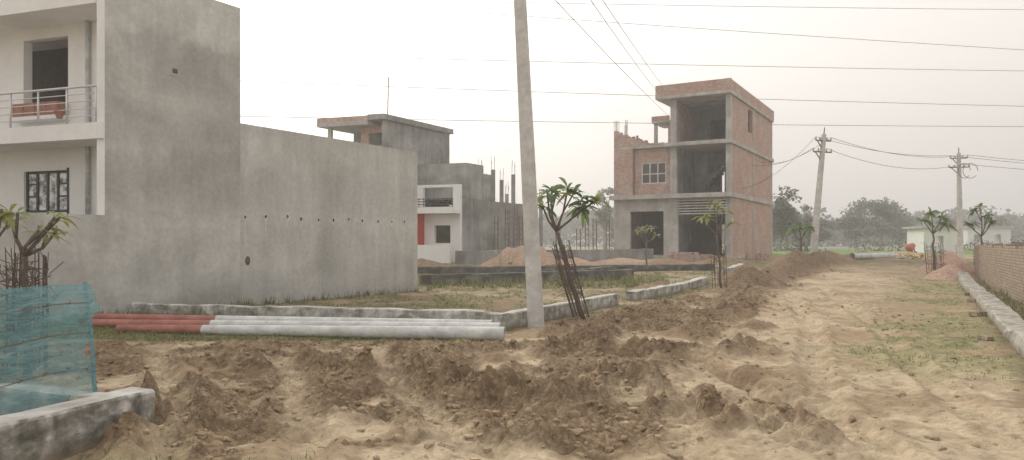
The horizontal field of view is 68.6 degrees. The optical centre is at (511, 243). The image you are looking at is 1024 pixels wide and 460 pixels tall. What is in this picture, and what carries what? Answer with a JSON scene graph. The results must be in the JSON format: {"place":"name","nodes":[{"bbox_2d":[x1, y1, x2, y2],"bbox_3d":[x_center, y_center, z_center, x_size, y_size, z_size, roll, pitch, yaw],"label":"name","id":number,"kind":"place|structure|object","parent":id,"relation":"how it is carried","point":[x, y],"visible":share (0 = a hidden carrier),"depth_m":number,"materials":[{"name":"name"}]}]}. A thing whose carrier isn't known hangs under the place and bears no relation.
{"place":"outdoors","nodes":[
{"label":"outdoors","id":0,"kind":"place"},
{"bbox_2d":[0,84,96,127],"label":"balcony railing","id":1,"kind":"object","parent":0,"point":[50,89],"visible":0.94,"depth_m":16.63,"materials":[{"name":"silver metal"}]},
{"bbox_2d":[0,243,1023,459],"bbox_3d":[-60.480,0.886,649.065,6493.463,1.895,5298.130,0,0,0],"label":"ground","id":2,"kind":"structure","parent":0,"point":[832,399],"depth_m":8.56,"materials":[{"name":"soil"}]},
{"bbox_2d":[0,207,28,365],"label":"frangipani tree","id":3,"kind":"object","parent":2,"relation":"on","point":[9,220],"visible":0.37,"depth_m":8.86,"materials":[{"name":"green plant"}]},
{"bbox_2d":[0,204,84,364],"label":"frangipani tree","id":4,"kind":"object","parent":2,"relation":"on","point":[35,238],"visible":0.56,"depth_m":8.87,"materials":[{"name":"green plant"}]},
{"bbox_2d":[32,48,67,102],"bbox_3d":[-11.671,-1.900,19.157,7.179,7.000,2.018,0,0,14],"label":"room partition","id":5,"kind":"object","parent":2,"relation":"on","point":[49,68],"depth_m":20.03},
{"bbox_2d":[0,0,104,214],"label":"front wall","id":6,"kind":"structure","parent":2,"relation":"on","point":[15,66],"depth_m":17.76,"materials":[{"name":"white paint"}]},
{"bbox_2d":[26,168,68,213],"bbox_3d":[-11.097,-1.230,18.019,1.491,1.100,0.156,0,0,19],"label":"window","id":7,"kind":"structure","parent":6,"relation":"attached to","point":[46,191],"depth_m":18.02,"materials":[{"name":"black glass"}]},
{"bbox_2d":[85,20,89,214],"bbox_3d":[-9.859,-2.830,17.442,0.111,4.660,0.111,0,0,-22],"label":"drain pipe","id":8,"kind":"object","parent":6,"relation":"attached to","point":[87,118],"visible":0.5,"depth_m":17.40,"materials":[{"name":"paint"}]},
{"bbox_2d":[0,212,104,326],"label":"compound wall","id":9,"kind":"structure","parent":2,"relation":"on","point":[81,255],"depth_m":15.43,"materials":[{"name":"paint"}]},
{"bbox_2d":[0,383,106,412],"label":"kerb wall","id":10,"kind":"structure","parent":2,"relation":"on","point":[74,397],"depth_m":6.25,"materials":[{"name":"grey concrete"}]},
{"bbox_2d":[0,282,99,415],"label":"blue net fence","id":11,"kind":"object","parent":10,"relation":"on","point":[17,347],"visible":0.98,"depth_m":5.97,"materials":[{"name":"fabric"}]},
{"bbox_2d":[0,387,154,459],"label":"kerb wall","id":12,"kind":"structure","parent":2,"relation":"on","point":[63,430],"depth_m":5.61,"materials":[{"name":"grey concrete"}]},
{"bbox_2d":[105,0,239,313],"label":"cement side wall","id":13,"kind":"structure","parent":2,"relation":"on","point":[172,189],"depth_m":17.45,"materials":[{"name":"paint"}]},
{"bbox_2d":[0,0,96,51],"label":"roof slab","id":14,"kind":"structure","parent":13,"relation":"on","point":[18,15],"depth_m":17.03,"materials":[{"name":"white paint"}]},
{"bbox_2d":[0,122,104,151],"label":"balcony slab","id":15,"kind":"structure","parent":13,"relation":"attached to","point":[74,135],"depth_m":16.64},
{"bbox_2d":[7,101,69,123],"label":"terracotta planters","id":16,"kind":"object","parent":15,"relation":"on","point":[58,113],"visible":0.91,"depth_m":17.70,"materials":[{"name":"orange ceramic"}]},
{"bbox_2d":[171,68,178,75],"bbox_3d":[-7.850,-3.980,17.495,0.012,0.160,0.222,0,0,31],"label":"wall vent","id":17,"kind":"object","parent":13,"relation":"attached to","point":[175,72],"depth_m":17.50,"materials":[{"name":"concrete"}]},
{"bbox_2d":[91,313,492,321],"bbox_3d":[-4.325,1.460,14.024,8.081,0.200,0.200,0,0,10],"label":"steel pipe","id":18,"kind":"object","parent":2,"relation":"on","point":[171,317],"visible":0.34,"depth_m":14.04,"materials":[{"name":"red paint"},{"name":"galvanised paint"},{"name":"steel"}]},
{"bbox_2d":[86,319,500,326],"bbox_3d":[-4.101,1.474,13.521,7.917,0.227,0.220,0,0,10],"label":"steel pipe","id":19,"kind":"object","parent":2,"relation":"on","point":[105,322],"visible":0.4,"depth_m":13.48,"materials":[{"name":"red paint"},{"name":"galvanised paint"},{"name":"steel"}]},
{"bbox_2d":[129,302,485,319],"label":"plot wall","id":20,"kind":"structure","parent":2,"relation":"on","point":[268,310],"depth_m":15.28,"materials":[{"name":"grey concrete"}]},
{"bbox_2d":[115,324,505,340],"bbox_3d":[-3.561,1.482,12.796,6.968,0.234,0.230,0,0,9],"label":"steel pipe","id":21,"kind":"object","parent":2,"relation":"on","point":[448,332],"visible":0.91,"depth_m":12.62,"materials":[{"name":"red paint"},{"name":"galvanised paint"},{"name":"steel"}]},
{"bbox_2d":[240,123,416,304],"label":"cement boundary wall","id":22,"kind":"structure","parent":2,"relation":"on","point":[310,179],"depth_m":21.53,"materials":[{"name":"paint"}]},
{"bbox_2d":[243,213,405,264],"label":"patched scaffold holes","id":23,"kind":"object","parent":22,"relation":"attached to","point":[287,219],"visible":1,"depth_m":20.81,"materials":[{"name":"cement plaster"},{"name":"dark mortar"}]},
{"bbox_2d":[417,184,461,262],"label":"front wall","id":24,"kind":"structure","parent":2,"relation":"on","point":[429,219],"depth_m":42.11,"materials":[{"name":"white paint"}]},
{"bbox_2d":[417,198,452,206],"bbox_3d":[-4.787,-2.200,41.778,3.300,0.600,0.045,0,0,19],"label":"balcony railing","id":25,"kind":"object","parent":24,"relation":"on","point":[428,201],"visible":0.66,"depth_m":41.52,"materials":[{"name":"silver metal"}]},
{"bbox_2d":[417,163,523,250],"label":"side wall","id":26,"kind":"structure","parent":2,"relation":"on","point":[480,209],"depth_m":43.50,"materials":[{"name":"grey concrete"}]},
{"bbox_2d":[317,77,452,206],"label":"stair tower","id":27,"kind":"structure","parent":26,"relation":"on","point":[428,143],"depth_m":43.75,"materials":[{"name":"grey concrete"}]},
{"bbox_2d":[0,253,1023,459],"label":"soil clods","id":28,"kind":"object","parent":2,"relation":"on","point":[218,442],"visible":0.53,"depth_m":7.49,"materials":[{"name":"brown soil"}]},
{"bbox_2d":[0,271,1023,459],"bbox_3d":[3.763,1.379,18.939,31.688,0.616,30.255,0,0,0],"label":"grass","id":29,"kind":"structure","parent":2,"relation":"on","point":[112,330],"depth_m":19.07,"materials":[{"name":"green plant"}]},
{"bbox_2d":[491,170,542,247],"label":"columns","id":30,"kind":"structure","parent":2,"relation":"on","point":[513,202],"depth_m":47.00,"materials":[{"name":"grey concrete"}]},
{"bbox_2d":[481,156,539,194],"bbox_3d":[-0.571,-4.200,48.875,2.732,2.401,8.202,0,0,21],"label":"rebar","id":31,"kind":"object","parent":30,"relation":"on","point":[500,172],"visible":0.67,"depth_m":47.22,"materials":[{"name":"metal"}]},
{"bbox_2d":[419,269,633,284],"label":"mossy wall","id":32,"kind":"structure","parent":2,"relation":"on","point":[428,278],"depth_m":28.31,"materials":[{"name":"concrete"}]},
{"bbox_2d":[514,0,543,327],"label":"concrete utility pole","id":33,"kind":"object","parent":2,"relation":"on","point":[535,310],"visible":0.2,"depth_m":14.23,"materials":[{"name":"concrete"}]},
{"bbox_2d":[494,206,609,249],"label":"rebar cages","id":34,"kind":"object","parent":2,"relation":"on","point":[517,224],"visible":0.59,"depth_m":43.99,"materials":[{"name":"metal"}]},
{"bbox_2d":[486,294,618,328],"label":"plot wall","id":35,"kind":"structure","parent":2,"relation":"on","point":[518,317],"depth_m":15.75,"materials":[{"name":"grey concrete"}]},
{"bbox_2d":[455,249,652,264],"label":"mossy wall","id":36,"kind":"structure","parent":2,"relation":"on","point":[478,257],"depth_m":41.28,"materials":[{"name":"grey concrete"}]},
{"bbox_2d":[417,263,714,273],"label":"mossy wall","id":37,"kind":"structure","parent":2,"relation":"on","point":[507,269],"depth_m":33.82,"materials":[{"name":"concrete"}]},
{"bbox_2d":[537,177,611,318],"bbox_3d":[1.240,0.126,15.675,1.789,2.988,1.397,0,0,0],"label":"frangipani tree","id":38,"kind":"object","parent":2,"relation":"on","point":[582,209],"visible":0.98,"depth_m":15.63,"materials":[{"name":"green plant"}]},
{"bbox_2d":[572,266,612,270],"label":"mossy wall","id":39,"kind":"structure","parent":2,"relation":"on","point":[604,268],"depth_m":33.11,"materials":[{"name":"concrete"}]},
{"bbox_2d":[590,187,613,248],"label":"tree","id":40,"kind":"object","parent":2,"relation":"on","point":[602,214],"visible":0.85,"depth_m":89.71,"materials":[{"name":"green plant"}]},
{"bbox_2d":[607,219,613,240],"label":"tree","id":41,"kind":"object","parent":2,"relation":"on","point":[612,231],"visible":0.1,"depth_m":96.11,"materials":[{"name":"green plant"}]},
{"bbox_2d":[635,225,659,264],"bbox_3d":[6.835,0.152,38.083,1.447,2.210,0.854,0,0,15],"label":"frangipani tree","id":42,"kind":"object","parent":2,"relation":"on","point":[645,231],"visible":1,"depth_m":37.98,"materials":[{"name":"green plant"}]},
{"bbox_2d":[626,277,707,300],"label":"plot wall","id":43,"kind":"structure","parent":2,"relation":"on","point":[650,292],"depth_m":22.93,"materials":[{"name":"grey concrete"}]},
{"bbox_2d":[667,252,698,261],"bbox_3d":[9.753,0.797,42.905,1.726,0.556,0.655,0,0,0],"label":"brick stack","id":44,"kind":"object","parent":2,"relation":"on","point":[688,257],"visible":0.89,"depth_m":42.60,"materials":[{"name":"brick"}]},
{"bbox_2d":[609,89,773,258],"bbox_3d":[13.323,-4.200,54.146,8.400,10.700,14.000,0,0,30],"label":"concrete frame","id":45,"kind":"object","parent":2,"relation":"on","point":[625,206],"visible":0.63,"depth_m":48.95,"materials":[{"name":"grey concrete"}]},
{"bbox_2d":[652,115,669,142],"bbox_3d":[10.836,-7.525,51.540,1.700,2.050,2.600,0,0,30],"label":"stair head canopy","id":46,"kind":"object","parent":45,"relation":"on","point":[661,121],"visible":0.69,"depth_m":50.87,"materials":[{"name":"concrete"}]},
{"bbox_2d":[643,108,725,254],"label":"interior partitions","id":47,"kind":"object","parent":45,"relation":"on","point":[699,173],"visible":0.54,"depth_m":52.41,"materials":[{"name":"grey concrete"}]},
{"bbox_2d":[614,78,773,255],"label":"brick walls","id":48,"kind":"structure","parent":45,"relation":"on","point":[628,171],"depth_m":50.57,"materials":[{"name":"brown brick"}]},
{"bbox_2d":[642,162,665,183],"bbox_3d":[9.445,-4.650,49.930,1.700,1.410,0.060,0,0,30],"label":"window grille","id":49,"kind":"object","parent":48,"relation":"attached to","point":[654,173],"depth_m":49.90,"materials":[{"name":"white metal"}]},
{"bbox_2d":[615,77,728,135],"bbox_3d":[10.778,-8.801,49.900,7.840,3.202,1.924,0,0,30],"label":"roof rebar","id":50,"kind":"object","parent":48,"relation":"on","point":[626,131],"visible":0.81,"depth_m":50.61,"materials":[{"name":"metal"}]},
{"bbox_2d":[674,198,727,216],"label":"shuttering battens","id":51,"kind":"object","parent":45,"relation":"attached to","point":[694,205],"visible":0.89,"depth_m":48.02,"materials":[{"name":"wood"}]},
{"bbox_2d":[698,254,712,260],"bbox_3d":[11.078,0.853,43.208,1.013,0.396,0.647,0,0,0],"label":"brick stack","id":52,"kind":"object","parent":2,"relation":"on","point":[703,257],"visible":0.58,"depth_m":42.91,"materials":[{"name":"red brick"}]},
{"bbox_2d":[692,199,740,287],"bbox_3d":[7.077,0.044,26.050,1.712,3.126,0.911,0,0,-9],"label":"frangipani tree","id":53,"kind":"object","parent":2,"relation":"on","point":[706,219],"visible":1,"depth_m":25.98,"materials":[{"name":"green plant"}]},
{"bbox_2d":[723,263,743,272],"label":"plot wall","id":54,"kind":"structure","parent":2,"relation":"on","point":[731,268],"depth_m":33.71,"materials":[{"name":"grey concrete"}]},
{"bbox_2d":[745,252,768,260],"bbox_3d":[14.507,0.789,44.505,1.253,0.476,0.651,0,0,0],"label":"brick stack","id":55,"kind":"object","parent":2,"relation":"on","point":[754,256],"visible":0.99,"depth_m":44.20,"materials":[{"name":"red brick"}]},
{"bbox_2d":[772,231,778,241],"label":"tree","id":56,"kind":"object","parent":2,"relation":"on","point":[775,237],"visible":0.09,"depth_m":124.86,"materials":[{"name":"green plant"}]},
{"bbox_2d":[538,204,1023,246],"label":"distant treeline","id":57,"kind":"object","parent":2,"relation":"on","point":[838,237],"visible":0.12,"depth_m":179.42,"materials":[{"name":"green plant"}]},
{"bbox_2d":[772,200,800,250],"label":"tree","id":58,"kind":"object","parent":2,"relation":"on","point":[780,222],"visible":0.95,"depth_m":81.50,"materials":[{"name":"green plant"}]},
{"bbox_2d":[772,186,801,248],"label":"tree","id":59,"kind":"object","parent":2,"relation":"on","point":[781,199],"visible":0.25,"depth_m":85.94,"materials":[{"name":"green plant"}]},
{"bbox_2d":[785,220,814,252],"bbox_3d":[14.604,0.045,38.111,1.517,2.442,1.055,0,0,12],"label":"frangipani tree","id":60,"kind":"object","parent":2,"relation":"on","point":[809,228],"visible":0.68,"depth_m":37.97,"materials":[{"name":"green plant"}]},
{"bbox_2d":[789,224,810,246],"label":"tree","id":61,"kind":"object","parent":2,"relation":"on","point":[797,233],"visible":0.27,"depth_m":99.67,"materials":[{"name":"green plant"}]},
{"bbox_2d":[797,203,812,249],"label":"tree","id":62,"kind":"object","parent":2,"relation":"on","point":[807,219],"visible":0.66,"depth_m":91.44,"materials":[{"name":"green plant"}]},
{"bbox_2d":[798,212,835,241],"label":"tree","id":63,"kind":"object","parent":2,"relation":"on","point":[823,232],"visible":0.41,"depth_m":120.87,"materials":[{"name":"green plant"}]},
{"bbox_2d":[611,239,1023,251],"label":"field edge shrubs","id":64,"kind":"object","parent":2,"relation":"on","point":[862,244],"visible":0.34,"depth_m":78.75,"materials":[{"name":"green plant"}]},
{"bbox_2d":[809,128,831,253],"bbox_3d":[16.472,-2.376,40.079,1.390,7.551,0.403,0,0,-16],"label":"utility pole","id":65,"kind":"object","parent":2,"relation":"on","point":[823,138],"visible":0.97,"depth_m":39.92,"materials":[{"name":"concrete"}]},
{"bbox_2d":[831,197,878,247],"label":"tree","id":66,"kind":"object","parent":2,"relation":"on","point":[850,222],"visible":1,"depth_m":117.69,"materials":[{"name":"green plant"}]},
{"bbox_2d":[850,253,895,258],"bbox_3d":[22.000,0.780,45.750,3.534,0.380,0.380,0,0,-25],"label":"steel pipe","id":67,"kind":"object","parent":2,"relation":"on","point":[867,255],"visible":0.9,"depth_m":45.44,"materials":[{"name":"paint"}]},
{"bbox_2d":[863,197,910,247],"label":"tree","id":68,"kind":"object","parent":2,"relation":"on","point":[884,210],"visible":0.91,"depth_m":119.22,"materials":[{"name":"green plant"}]},
{"bbox_2d":[884,215,919,246],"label":"tree","id":69,"kind":"object","parent":2,"relation":"on","point":[907,221],"visible":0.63,"depth_m":123.04,"materials":[{"name":"green plant"}]},
{"bbox_2d":[889,251,926,258],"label":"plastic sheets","id":70,"kind":"object","parent":2,"relation":"on","point":[907,255],"visible":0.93,"depth_m":46.40,"materials":[{"name":"plastic"}]},
{"bbox_2d":[905,243,916,252],"bbox_3d":[28.600,0.429,54.000,0.858,0.894,0.605,0,0,0],"label":"concrete mixer","id":71,"kind":"object","parent":2,"relation":"on","point":[910,247],"visible":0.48,"depth_m":53.80,"materials":[{"name":"orange paint"}]},
{"bbox_2d":[902,226,956,252],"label":"white shed","id":72,"kind":"structure","parent":2,"relation":"on","point":[944,237],"depth_m":65.97,"materials":[{"name":"paint"}]},
{"bbox_2d":[915,207,958,272],"bbox_3d":[18.328,-0.088,32.523,1.864,2.986,1.176,0,0,0],"label":"frangipani tree","id":73,"kind":"object","parent":2,"relation":"on","point":[925,219],"visible":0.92,"depth_m":32.48,"materials":[{"name":"green plant"}]},
{"bbox_2d":[931,217,956,225],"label":"tree","id":74,"kind":"object","parent":2,"relation":"on","point":[938,220],"visible":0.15,"depth_m":129.11,"materials":[{"name":"green plant"}]},
{"bbox_2d":[948,148,969,256],"bbox_3d":[29.765,-2.575,50.012,1.303,7.550,0.338,0,0,8],"label":"utility pole","id":75,"kind":"object","parent":2,"relation":"on","point":[960,248],"visible":0.85,"depth_m":49.91,"materials":[{"name":"concrete"}]},
{"bbox_2d":[240,0,1023,188],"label":"overhead power lines","id":76,"kind":"object","parent":75,"relation":"attached to","point":[679,64],"visible":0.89,"depth_m":59.88,"materials":[{"name":"metal"}]},
{"bbox_2d":[958,163,977,178],"bbox_3d":[30.251,-4.797,49.802,1.334,1.032,0.036,0,0,0],"label":"cable coil","id":77,"kind":"object","parent":75,"relation":"attached to","point":[963,168],"visible":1,"depth_m":49.78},
{"bbox_2d":[964,293,993,340],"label":"loose bricks","id":78,"kind":"object","parent":2,"relation":"on","point":[983,337],"visible":0.48,"depth_m":16.30,"materials":[{"name":"brown brick"}]},
{"bbox_2d":[961,203,999,258],"bbox_3d":[21.556,-0.219,34.525,1.689,3.250,0.946,0,0,19],"label":"frangipani tree","id":79,"kind":"object","parent":2,"relation":"on","point":[989,219],"visible":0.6,"depth_m":34.50,"materials":[{"name":"green plant"}]},
{"bbox_2d":[956,226,1013,247],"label":"white building","id":80,"kind":"structure","parent":2,"relation":"on","point":[996,234],"depth_m":121.56,"materials":[{"name":"paint"}]},
{"bbox_2d":[957,272,1023,357],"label":"roadside kerb","id":81,"kind":"structure","parent":2,"relation":"on","point":[1001,315],"depth_m":15.13,"materials":[{"name":"grey concrete"}]},
{"bbox_2d":[974,213,1010,241],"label":"tree","id":82,"kind":"object","parent":2,"relation":"on","point":[1001,222],"visible":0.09,"depth_m":128.81,"materials":[{"name":"green plant"}]},
{"bbox_2d":[974,242,1023,303],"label":"old brick wall","id":83,"kind":"structure","parent":2,"relation":"on","point":[1001,266],"depth_m":23.57,"materials":[{"name":"brown brick"}]},
{"bbox_2d":[217,0,1023,242],"label":"sky","id":84,"kind":"structure","parent":0,"point":[578,153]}
]}

